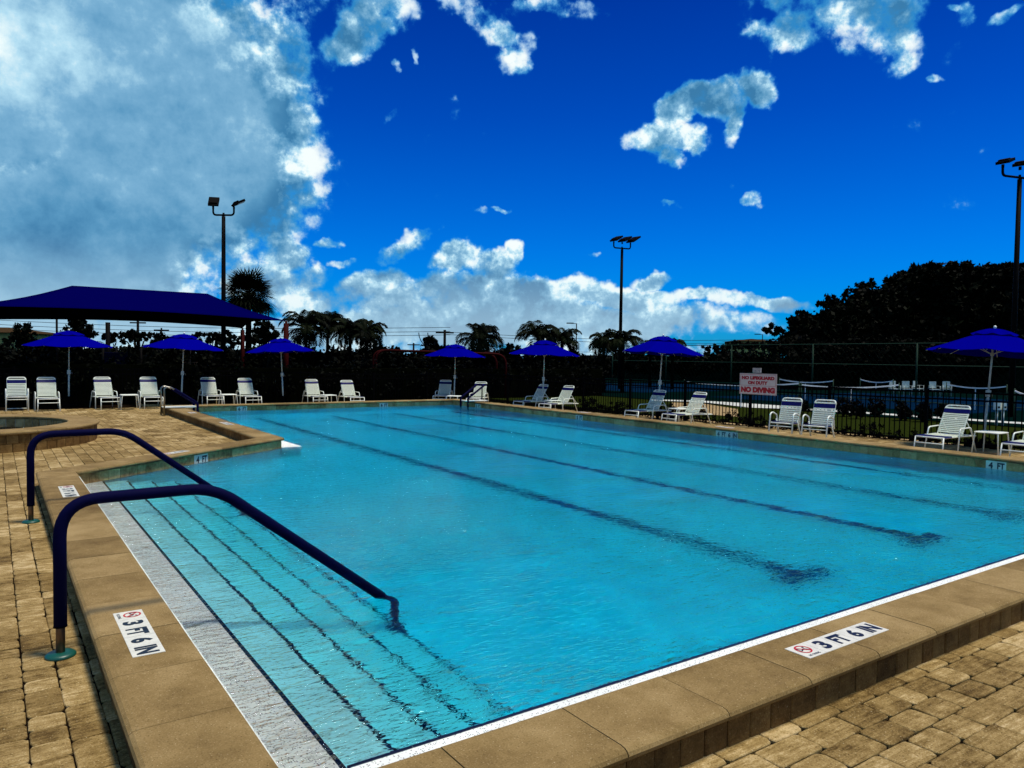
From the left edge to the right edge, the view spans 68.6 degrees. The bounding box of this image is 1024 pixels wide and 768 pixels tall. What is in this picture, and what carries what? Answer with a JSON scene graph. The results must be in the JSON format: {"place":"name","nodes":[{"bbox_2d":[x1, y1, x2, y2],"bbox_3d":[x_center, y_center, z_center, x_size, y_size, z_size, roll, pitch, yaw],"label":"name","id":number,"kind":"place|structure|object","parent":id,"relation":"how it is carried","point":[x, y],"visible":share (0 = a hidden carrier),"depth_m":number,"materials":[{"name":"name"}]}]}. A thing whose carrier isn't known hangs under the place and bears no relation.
{"place":"outdoors","nodes":[
{"label":"outdoors","id":0,"kind":"place"},
{"bbox_2d":[0,327,53,350],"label":"house","id":1,"kind":"structure","parent":0,"point":[5,332],"depth_m":68.75,"materials":[{"name":"beige paint"}]},
{"bbox_2d":[102,346,141,363],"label":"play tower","id":2,"kind":"structure","parent":0,"point":[116,353],"depth_m":35.37,"materials":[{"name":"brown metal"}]},
{"bbox_2d":[0,0,1023,356],"label":"sky","id":3,"kind":"structure","parent":0,"point":[407,166],"materials":[{"name":"blue"}]},
{"bbox_2d":[85,405,1023,767],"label":"water","id":4,"kind":"structure","parent":0,"point":[507,561],"depth_m":6.69,"materials":[{"name":"blue liquid"}]},
{"bbox_2d":[196,360,1023,450],"bbox_3d":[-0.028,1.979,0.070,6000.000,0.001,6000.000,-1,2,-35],"label":"ground","id":5,"kind":"structure","parent":0,"point":[200,396],"depth_m":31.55,"materials":[{"name":"green plant"}]},
{"bbox_2d":[1,322,37,348],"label":"broadleaf tree","id":6,"kind":"object","parent":5,"relation":"on","point":[20,334],"visible":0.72,"depth_m":59.59,"materials":[{"name":"green plant"}]},
{"bbox_2d":[60,320,98,363],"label":"broadleaf tree","id":7,"kind":"object","parent":5,"relation":"on","point":[84,328],"visible":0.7,"depth_m":41.78,"materials":[{"name":"green plant"}]},
{"bbox_2d":[0,347,205,406],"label":"hedge","id":8,"kind":"object","parent":5,"relation":"on","point":[62,363],"visible":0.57,"depth_m":26.56,"materials":[{"name":"green plant"}]},
{"bbox_2d":[105,322,109,351],"bbox_3d":[-20.461,-1.388,37.985,0.203,3.460,0.203,0,2,-12],"label":"mast","id":9,"kind":"object","parent":5,"relation":"on","point":[107,333],"visible":0.35,"depth_m":37.87,"materials":[{"name":"brown metal"}]},
{"bbox_2d":[101,328,171,350],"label":"broadleaf tree","id":10,"kind":"object","parent":5,"relation":"on","point":[131,335],"visible":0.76,"depth_m":55.65,"materials":[{"name":"green plant"}]},
{"bbox_2d":[0,286,288,367],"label":"shade canopy","id":11,"kind":"object","parent":5,"relation":"on","point":[84,303],"visible":0.98,"depth_m":30.98,"materials":[{"name":"blue fabric"}]},
{"bbox_2d":[191,329,245,345],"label":"broadleaf tree","id":12,"kind":"object","parent":5,"relation":"on","point":[211,337],"visible":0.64,"depth_m":57.51,"materials":[{"name":"green plant"}]},
{"bbox_2d":[208,197,245,367],"bbox_3d":[-13.296,-4.081,34.979,1.795,9.254,0.699,1,2,0],"label":"floodlight pole","id":13,"kind":"object","parent":5,"relation":"on","point":[213,201],"visible":0.92,"depth_m":34.79,"materials":[{"name":"brown metal"}]},
{"bbox_2d":[0,367,475,406],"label":"picket fence","id":14,"kind":"object","parent":5,"relation":"on","point":[14,403],"visible":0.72,"depth_m":26.76,"materials":[{"name":"black metal"}]},
{"bbox_2d":[215,267,278,346],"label":"cabbage palm","id":15,"kind":"object","parent":5,"relation":"on","point":[247,283],"visible":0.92,"depth_m":44.29,"materials":[{"name":"green plant"}]},
{"bbox_2d":[245,321,280,345],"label":"broadleaf tree","id":16,"kind":"object","parent":5,"relation":"on","point":[262,334],"visible":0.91,"depth_m":49.69,"materials":[{"name":"green plant"}]},
{"bbox_2d":[278,309,331,367],"bbox_3d":[-10.450,-1.631,37.984,2.654,4.226,2.636,2,3,39],"label":"palm tree","id":17,"kind":"object","parent":5,"relation":"on","point":[308,323],"visible":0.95,"depth_m":37.68,"materials":[{"name":"green plant"}]},
{"bbox_2d":[309,311,350,365],"bbox_3d":[-9.792,-1.743,39.932,2.903,4.331,2.674,0,2,-25],"label":"palm tree","id":18,"kind":"object","parent":5,"relation":"on","point":[333,315],"visible":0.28,"depth_m":39.79,"materials":[{"name":"green plant"}]},
{"bbox_2d":[325,318,371,363],"bbox_3d":[-8.420,-1.479,38.875,2.537,3.915,2.245,1,2,6],"label":"palm tree","id":19,"kind":"object","parent":5,"relation":"on","point":[346,326],"visible":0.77,"depth_m":38.43,"materials":[{"name":"green plant"}]},
{"bbox_2d":[349,319,386,367],"bbox_3d":[-7.317,-1.381,37.959,2.070,3.815,2.057,1,2,-8],"label":"palm tree","id":20,"kind":"object","parent":5,"relation":"on","point":[371,329],"visible":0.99,"depth_m":37.88,"materials":[{"name":"green plant"}]},
{"bbox_2d":[196,350,613,403],"bbox_3d":[-3.519,-0.265,34.703,20.999,2.540,2.501,-1,2,-35],"label":"hedge","id":21,"kind":"object","parent":5,"relation":"on","point":[585,371],"visible":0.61,"depth_m":32.99,"materials":[{"name":"green plant"}]},
{"bbox_2d":[372,349,506,397],"bbox_3d":[-3.525,-0.499,36.227,6.259,2.280,2.105,0,2,-14],"label":"playground frame","id":22,"kind":"object","parent":5,"relation":"on","point":[378,352],"visible":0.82,"depth_m":35.74,"materials":[{"name":"red metal"}]},
{"bbox_2d":[418,330,466,345],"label":"utility pole","id":23,"kind":"object","parent":5,"relation":"on","point":[444,338],"visible":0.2,"depth_m":74.82,"materials":[{"name":"brown wood"}]},
{"bbox_2d":[0,324,449,332],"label":"power line","id":24,"kind":"object","parent":23,"relation":"attached to","point":[233,332],"visible":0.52,"depth_m":71.87,"materials":[{"name":"brown metal"}]},
{"bbox_2d":[3,320,449,328],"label":"power line","id":25,"kind":"object","parent":23,"relation":"attached to","point":[201,327],"visible":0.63,"depth_m":71.85,"materials":[{"name":"brown metal"}]},
{"bbox_2d":[454,332,769,340],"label":"power line","id":26,"kind":"object","parent":23,"relation":"attached to","point":[684,340],"visible":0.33,"depth_m":77.87,"materials":[{"name":"brown metal"}]},
{"bbox_2d":[455,323,504,368],"bbox_3d":[-1.748,-1.384,39.988,2.738,3.833,3.001,0,2,-18],"label":"palm tree","id":27,"kind":"object","parent":5,"relation":"on","point":[480,339],"visible":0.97,"depth_m":39.27,"materials":[{"name":"green plant"}]},
{"bbox_2d":[0,401,1023,767],"bbox_3d":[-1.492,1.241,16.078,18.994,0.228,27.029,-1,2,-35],"label":"pool deck","id":28,"kind":"structure","parent":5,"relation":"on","point":[980,717],"depth_m":3.85,"materials":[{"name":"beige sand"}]},
{"bbox_2d":[5,377,28,410],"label":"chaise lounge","id":29,"kind":"object","parent":28,"relation":"on","point":[13,383],"visible":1,"depth_m":21.74,"materials":[{"name":"white plastic"}]},
{"bbox_2d":[33,377,60,411],"bbox_3d":[-13.588,0.287,21.932,0.652,0.950,1.490,-1,2,-35],"label":"chaise lounge","id":30,"kind":"object","parent":28,"relation":"on","point":[43,383],"visible":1,"depth_m":22.17,"materials":[{"name":"white plastic"}]},
{"bbox_2d":[0,414,99,453],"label":"spa pool","id":31,"kind":"structure","parent":28,"relation":"on","point":[15,440],"depth_m":13.73,"materials":[{"name":"stone"}]},
{"bbox_2d":[22,329,112,406],"bbox_3d":[-13.821,-0.508,23.404,2.349,2.421,2.349,2,2,22],"label":"patio umbrella","id":32,"kind":"object","parent":28,"relation":"on","point":[68,338],"visible":0.99,"depth_m":22.97,"materials":[{"name":"blue fabric"}]},
{"bbox_2d":[89,377,120,409],"bbox_3d":[-12.377,0.271,22.852,0.652,0.950,1.490,-1,3,-40],"label":"chaise lounge","id":33,"kind":"object","parent":28,"relation":"on","point":[101,380],"visible":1,"depth_m":23.06,"materials":[{"name":"white plastic"}]},
{"bbox_2d":[118,394,139,409],"bbox_3d":[-11.555,0.539,22.639,0.525,0.444,0.504,-1,2,-35],"label":"side table","id":34,"kind":"object","parent":28,"relation":"on","point":[122,395],"visible":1,"depth_m":22.59,"materials":[{"name":"white plastic"}]},
{"bbox_2d":[137,377,162,408],"bbox_3d":[-11.294,0.267,23.434,0.652,0.950,1.490,-1,2,-34],"label":"chaise lounge","id":35,"kind":"object","parent":28,"relation":"on","point":[148,380],"visible":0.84,"depth_m":23.69,"materials":[{"name":"white plastic"}]},
{"bbox_2d":[143,332,223,404],"bbox_3d":[-10.912,-0.499,24.920,2.348,2.449,2.350,-1,2,-34],"label":"patio umbrella","id":36,"kind":"object","parent":28,"relation":"on","point":[183,341],"visible":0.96,"depth_m":24.46,"materials":[{"name":"blue fabric"}]},
{"bbox_2d":[197,377,224,404],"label":"chaise lounge","id":37,"kind":"object","parent":28,"relation":"on","point":[209,383],"visible":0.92,"depth_m":25.62,"materials":[{"name":"white plastic"}]},
{"bbox_2d":[234,378,261,403],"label":"chaise lounge","id":38,"kind":"object","parent":28,"relation":"on","point":[245,385],"visible":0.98,"depth_m":26.13,"materials":[{"name":"white plastic"}]},
{"bbox_2d":[246,337,313,402],"bbox_3d":[-8.383,-0.476,27.217,2.347,2.483,2.350,0,2,-14],"label":"patio umbrella","id":39,"kind":"object","parent":28,"relation":"on","point":[280,345],"visible":0.92,"depth_m":26.74,"materials":[{"name":"blue fabric"}]},
{"bbox_2d":[302,379,327,401],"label":"chaise lounge","id":40,"kind":"object","parent":28,"relation":"on","point":[311,383],"visible":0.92,"depth_m":27.67,"materials":[{"name":"white plastic"}]},
{"bbox_2d":[338,380,364,400],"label":"chaise lounge","id":41,"kind":"object","parent":28,"relation":"on","point":[351,391],"visible":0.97,"depth_m":28.03,"materials":[{"name":"white plastic"}]},
{"bbox_2d":[433,380,452,398],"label":"chaise lounge","id":42,"kind":"object","parent":28,"relation":"on","point":[444,383],"visible":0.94,"depth_m":30.23,"materials":[{"name":"white plastic"}]},
{"bbox_2d":[424,343,484,398],"bbox_3d":[-2.276,-0.424,30.016,2.349,2.453,2.349,1,2,2],"label":"patio umbrella","id":43,"kind":"object","parent":28,"relation":"on","point":[455,350],"visible":0.95,"depth_m":29.46,"materials":[{"name":"blue fabric"}]},
{"bbox_2d":[466,382,488,401],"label":"chaise lounge","id":44,"kind":"object","parent":28,"relation":"on","point":[478,387],"visible":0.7,"depth_m":28.73,"materials":[{"name":"white plastic"}]},
{"bbox_2d":[36,399,1023,767],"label":"swimming pool","id":45,"kind":"structure","parent":28,"relation":"in","point":[174,705],"depth_m":3.84,"materials":[{"name":"liquid"}]},
{"bbox_2d":[22,428,212,523],"bbox_3d":[-3.973,1.250,8.101,2.218,1.578,0.155,-1,2,-35],"label":"handrail","id":46,"kind":"object","parent":45,"relation":"on","point":[32,445],"visible":0.66,"depth_m":7.68,"materials":[{"name":"blue metal"}]},
{"bbox_2d":[160,386,198,415],"bbox_3d":[-9.251,0.903,20.899,0.931,1.701,0.545,-1,2,-35],"label":"handrail","id":47,"kind":"object","parent":45,"relation":"attached to","point":[185,396],"visible":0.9,"depth_m":20.80,"materials":[{"name":"silver metal"}]},
{"bbox_2d":[44,484,387,661],"bbox_3d":[-1.698,1.398,4.815,2.218,1.578,0.155,-1,2,-35],"label":"handrail","id":48,"kind":"object","parent":45,"relation":"on","point":[60,652],"visible":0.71,"depth_m":4.40,"materials":[{"name":"blue metal"}]},
{"bbox_2d":[460,383,489,407],"bbox_3d":[-1.285,0.841,25.802,0.931,1.701,0.545,-1,2,-35],"label":"handrail","id":49,"kind":"object","parent":45,"relation":"attached to","point":[471,395],"visible":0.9,"depth_m":25.74,"materials":[{"name":"blue metal"}]},
{"bbox_2d":[513,384,552,406],"bbox_3d":[0.735,0.487,26.602,1.490,0.950,0.652,-1,3,-41],"label":"chaise lounge","id":50,"kind":"object","parent":28,"relation":"on","point":[539,397],"visible":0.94,"depth_m":26.70,"materials":[{"name":"white plastic"}]},
{"bbox_2d":[509,339,578,407],"bbox_3d":[1.142,-0.322,26.609,2.349,2.579,2.349,0,2,-27],"label":"patio umbrella","id":51,"kind":"object","parent":28,"relation":"on","point":[544,347],"visible":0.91,"depth_m":26.07,"materials":[{"name":"blue fabric"}]},
{"bbox_2d":[538,385,578,409],"bbox_3d":[1.571,0.533,25.294,1.490,0.950,0.652,-1,3,-45],"label":"chaise lounge","id":52,"kind":"object","parent":28,"relation":"on","point":[564,400],"visible":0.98,"depth_m":25.42,"materials":[{"name":"white plastic"}]},
{"bbox_2d":[624,390,670,419],"bbox_3d":[3.985,0.653,22.000,1.490,0.950,0.652,-1,3,-38],"label":"chaise lounge","id":53,"kind":"object","parent":28,"relation":"on","point":[654,394],"visible":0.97,"depth_m":22.10,"materials":[{"name":"white plastic"}]},
{"bbox_2d":[623,334,703,420],"bbox_3d":[4.513,-0.194,22.635,2.346,2.634,2.350,-1,3,-37],"label":"patio umbrella","id":54,"kind":"object","parent":28,"relation":"on","point":[662,345],"visible":0.97,"depth_m":22.16,"materials":[{"name":"blue fabric"}]},
{"bbox_2d":[661,392,712,424],"bbox_3d":[4.812,0.701,20.630,1.490,0.950,0.652,-1,2,-34],"label":"chaise lounge","id":55,"kind":"object","parent":28,"relation":"on","point":[696,408],"visible":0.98,"depth_m":20.72,"materials":[{"name":"white plastic"}]},
{"bbox_2d":[476,372,1023,450],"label":"picket fence","id":56,"kind":"object","parent":28,"relation":"on","point":[583,383],"visible":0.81,"depth_m":20.50,"materials":[{"name":"black metal"}]},
{"bbox_2d":[739,373,776,395],"bbox_3d":[6.724,0.002,20.520,0.008,0.575,1.210,-1,2,-35],"label":"pool sign","id":57,"kind":"object","parent":56,"relation":"attached to","point":[758,384],"visible":1,"depth_m":20.50,"materials":[{"name":"white"}]},
{"bbox_2d":[768,397,802,434],"bbox_3d":[6.322,0.808,17.292,0.563,0.964,0.752,3,3,41],"label":"armchair","id":58,"kind":"object","parent":28,"relation":"on","point":[784,412],"visible":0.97,"depth_m":17.41,"materials":[{"name":"white plastic"}]},
{"bbox_2d":[801,399,836,437],"bbox_3d":[6.768,0.836,16.507,0.563,0.964,0.752,3,3,41],"label":"armchair","id":59,"kind":"object","parent":28,"relation":"on","point":[826,408],"visible":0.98,"depth_m":16.62,"materials":[{"name":"white plastic"}]},
{"bbox_2d":[914,405,976,452],"bbox_3d":[8.605,0.905,14.887,1.490,0.950,0.652,-1,3,-37],"label":"chaise lounge","id":60,"kind":"object","parent":28,"relation":"on","point":[953,411],"visible":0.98,"depth_m":15.01,"materials":[{"name":"white plastic"}]},
{"bbox_2d":[926,325,1023,448],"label":"patio umbrella","id":61,"kind":"object","parent":28,"relation":"on","point":[995,342],"visible":0.94,"depth_m":15.79,"materials":[{"name":"blue fabric"}]},
{"bbox_2d":[971,430,1009,454],"bbox_3d":[9.479,1.164,14.846,0.525,0.444,0.504,-1,2,-35],"label":"side table","id":62,"kind":"object","parent":28,"relation":"on","point":[990,432],"visible":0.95,"depth_m":14.79,"materials":[{"name":"white plastic"}]},
{"bbox_2d":[1000,431,1023,455],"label":"chaise lounge","id":63,"kind":"object","parent":28,"relation":"on","point":[1017,442],"visible":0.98,"depth_m":13.44,"materials":[{"name":"white plastic"}]},
{"bbox_2d":[0,330,1023,385],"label":"shrubbery","id":64,"kind":"object","parent":5,"relation":"on","point":[824,352],"visible":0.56,"depth_m":52.09,"materials":[{"name":"green plant"}]},
{"bbox_2d":[514,320,560,367],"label":"palm tree","id":65,"kind":"object","parent":5,"relation":"on","point":[537,332],"visible":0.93,"depth_m":40.74,"materials":[{"name":"green plant"}]},
{"bbox_2d":[550,327,581,364],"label":"palm tree","id":66,"kind":"object","parent":5,"relation":"on","point":[566,339],"visible":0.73,"depth_m":41.73,"materials":[{"name":"green plant"}]},
{"bbox_2d":[672,403,737,416],"bbox_3d":[7.786,0.998,30.277,2.596,0.001,8.156,1,2,12],"label":"gravel bed","id":67,"kind":"object","parent":5,"relation":"on","point":[715,409],"visible":0.5,"depth_m":30.06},
{"bbox_2d":[701,339,771,352],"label":"broadleaf tree","id":68,"kind":"object","parent":5,"relation":"on","point":[750,347],"visible":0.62,"depth_m":79.36,"materials":[{"name":"green plant"}]},
{"bbox_2d":[797,395,810,415],"bbox_3d":[10.418,0.794,27.046,0.714,0.755,0.612,1,2,16],"label":"court shrub","id":69,"kind":"object","parent":5,"relation":"on","point":[805,405],"visible":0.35,"depth_m":26.97,"materials":[{"name":"green plant"}]},
{"bbox_2d":[600,378,1023,426],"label":"court surround","id":70,"kind":"object","parent":5,"relation":"on","point":[980,415],"depth_m":43.16,"materials":[{"name":"green"}]},
{"bbox_2d":[422,335,445,348],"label":"broadleaf tree","id":71,"kind":"object","parent":70,"relation":"on","point":[429,340],"visible":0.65,"depth_m":61.72,"materials":[{"name":"green plant"}]},
{"bbox_2d":[496,342,521,350],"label":"broadleaf tree","id":72,"kind":"object","parent":70,"relation":"on","point":[516,347],"visible":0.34,"depth_m":59.74,"materials":[{"name":"green plant"}]},
{"bbox_2d":[588,328,622,391],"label":"palm tree","id":73,"kind":"object","parent":70,"relation":"on","point":[598,343],"visible":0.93,"depth_m":43.34,"materials":[{"name":"green plant"}]},
{"bbox_2d":[604,329,643,392],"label":"palm tree","id":74,"kind":"object","parent":70,"relation":"on","point":[623,338],"visible":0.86,"depth_m":43.52,"materials":[{"name":"green plant"}]},
{"bbox_2d":[605,383,782,391],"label":"tennis court","id":75,"kind":"object","parent":70,"relation":"on","point":[638,387],"visible":0.4,"depth_m":52.17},
{"bbox_2d":[610,235,640,388],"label":"floodlight pole","id":76,"kind":"object","parent":75,"relation":"on","point":[629,239],"visible":0.95,"depth_m":48.76,"materials":[{"name":"brown metal"}]},
{"bbox_2d":[642,340,651,387],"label":"palm tree","id":77,"kind":"object","parent":75,"relation":"on","point":[649,370],"visible":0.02,"depth_m":51.91,"materials":[{"name":"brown plant"}]},
{"bbox_2d":[662,336,686,388],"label":"palm tree","id":78,"kind":"object","parent":75,"relation":"on","point":[681,342],"visible":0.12,"depth_m":49.92,"materials":[{"name":"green plant"}]},
{"bbox_2d":[683,381,799,407],"bbox_3d":[9.556,0.419,31.280,4.710,1.130,0.050,1,2,6],"label":"tennis net","id":79,"kind":"object","parent":70,"relation":"on","point":[760,398],"visible":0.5,"depth_m":31.22,"materials":[{"name":"white fabric"}]},
{"bbox_2d":[586,352,1023,391],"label":"chain link fence","id":80,"kind":"object","parent":70,"relation":"on","point":[998,381],"visible":0.06,"depth_m":56.64,"materials":[{"name":"metal"}]},
{"bbox_2d":[611,343,1023,408],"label":"chain link fence","id":81,"kind":"object","parent":70,"relation":"on","point":[812,363],"visible":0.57,"depth_m":42.08,"materials":[{"name":"black metal"}]},
{"bbox_2d":[761,304,875,385],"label":"broadleaf tree","id":82,"kind":"object","parent":70,"relation":"on","point":[833,323],"visible":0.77,"depth_m":54.82,"materials":[{"name":"green plant"}]},
{"bbox_2d":[801,383,899,406],"bbox_3d":[13.688,0.512,30.280,4.912,1.130,0.050,0,2,-18],"label":"tennis net","id":83,"kind":"object","parent":70,"relation":"on","point":[898,385],"visible":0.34,"depth_m":30.47,"materials":[{"name":"white fabric"}]},
{"bbox_2d":[815,281,924,386],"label":"broadleaf tree","id":84,"kind":"object","parent":70,"relation":"on","point":[883,310],"visible":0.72,"depth_m":56.55,"materials":[{"name":"green plant"}]},
{"bbox_2d":[718,393,1023,412],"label":"tennis court","id":85,"kind":"object","parent":70,"relation":"on","point":[908,403],"visible":0.25,"depth_m":39.12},
{"bbox_2d":[778,378,833,401],"bbox_3d":[14.483,0.285,37.026,0.052,1.130,2.792,-1,3,-43],"label":"tennis net","id":86,"kind":"object","parent":85,"relation":"on","point":[805,384],"visible":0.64,"depth_m":37.01,"materials":[{"name":"white fabric"}]},
{"bbox_2d":[859,378,893,400],"bbox_3d":[18.945,0.277,39.025,0.050,1.130,2.183,0,2,-20],"label":"tennis net","id":87,"kind":"object","parent":85,"relation":"on","point":[875,385],"visible":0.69,"depth_m":38.99,"materials":[{"name":"white fabric"}]},
{"bbox_2d":[945,382,1007,411],"bbox_3d":[19.790,0.535,32.029,0.050,1.130,2.456,-1,2,-34],"label":"tennis net","id":88,"kind":"object","parent":85,"relation":"on","point":[1006,386],"visible":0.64,"depth_m":32.01,"materials":[{"name":"white fabric"}]},
{"bbox_2d":[995,157,1023,416],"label":"floodlight pole","id":89,"kind":"object","parent":70,"relation":"on","point":[1014,320],"visible":0.97,"depth_m":27.80,"materials":[{"name":"brown metal"}]},
{"bbox_2d":[1013,388,1023,420],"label":"tennis net","id":90,"kind":"object","parent":70,"relation":"on","point":[1015,391],"visible":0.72,"depth_m":26.00,"materials":[{"name":"white fabric"}]},
{"bbox_2d":[639,415,1021,450],"bbox_3d":[10.289,1.491,17.536,1.950,0.001,21.000,-1,2,-35],"label":"mulch bed","id":91,"kind":"object","parent":5,"relation":"on","point":[797,429],"depth_m":21.69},
{"bbox_2d":[578,396,1023,450],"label":"planting","id":92,"kind":"object","parent":91,"relation":"on","point":[762,422],"visible":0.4,"depth_m":20.64,"materials":[{"name":"green plant"}]},
{"bbox_2d":[660,400,1023,423],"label":"footpath","id":93,"kind":"structure","parent":5,"relation":"on","point":[755,405],"depth_m":32.23,"materials":[{"name":"concrete"}]},
{"bbox_2d":[836,397,853,416],"bbox_3d":[11.995,0.792,27.054,0.720,0.803,0.607,-1,2,-35],"label":"court shrub","id":94,"kind":"object","parent":5,"relation":"on","point":[844,407],"visible":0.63,"depth_m":26.96,"materials":[{"name":"green plant"}]},
{"bbox_2d":[849,398,866,418],"bbox_3d":[12.015,0.868,26.041,0.598,0.725,0.492,0,2,-12],"label":"court shrub","id":95,"kind":"object","parent":5,"relation":"on","point":[858,409],"visible":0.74,"depth_m":25.95,"materials":[{"name":"green plant"}]},
{"bbox_2d":[867,397,886,416],"bbox_3d":[13.138,0.827,26.993,0.663,0.772,0.748,2,2,26],"label":"court shrub","id":96,"kind":"object","parent":5,"relation":"on","point":[877,407],"visible":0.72,"depth_m":26.93,"materials":[{"name":"green plant"}]},
{"bbox_2d":[893,400,913,420],"bbox_3d":[13.296,0.874,25.485,0.741,0.823,0.567,-1,2,-35],"label":"court shrub","id":97,"kind":"object","parent":5,"relation":"on","point":[903,409],"visible":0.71,"depth_m":25.44,"materials":[{"name":"green plant"}]},
{"bbox_2d":[854,260,957,350],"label":"broadleaf tree","id":98,"kind":"object","parent":5,"relation":"on","point":[912,283],"visible":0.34,"depth_m":58.21,"materials":[{"name":"green plant"}]},
{"bbox_2d":[914,401,932,421],"bbox_3d":[13.751,0.936,25.055,0.562,0.740,0.686,2,2,31],"label":"court shrub","id":99,"kind":"object","parent":5,"relation":"on","point":[918,406],"visible":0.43,"depth_m":24.98,"materials":[{"name":"green plant"}]},
{"bbox_2d":[932,403,953,421],"bbox_3d":[14.419,0.968,25.056,0.777,0.661,0.537,1,2,-8],"label":"court shrub","id":100,"kind":"object","parent":5,"relation":"on","point":[940,405],"visible":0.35,"depth_m":25.03,"materials":[{"name":"green plant"}]},
{"bbox_2d":[908,260,1007,341],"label":"broadleaf tree","id":101,"kind":"object","parent":5,"relation":"on","point":[962,286],"visible":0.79,"depth_m":55.41,"materials":[{"name":"green plant"}]},
{"bbox_2d":[993,402,1000,425],"bbox_3d":[15.536,0.943,24.038,0.112,0.771,0.206,1,2,0],"label":"utility cabinet","id":102,"kind":"object","parent":5,"relation":"on","point":[998,406],"visible":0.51,"depth_m":24.01,"materials":[{"name":"white metal"}]},
{"bbox_2d":[975,261,1023,358],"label":"broadleaf tree","id":103,"kind":"object","parent":5,"relation":"on","point":[1000,313],"visible":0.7,"depth_m":52.92,"materials":[{"name":"green plant"}]},
{"bbox_2d":[725,339,776,355],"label":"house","id":104,"kind":"structure","parent":0,"point":[745,341],"depth_m":114.88,"materials":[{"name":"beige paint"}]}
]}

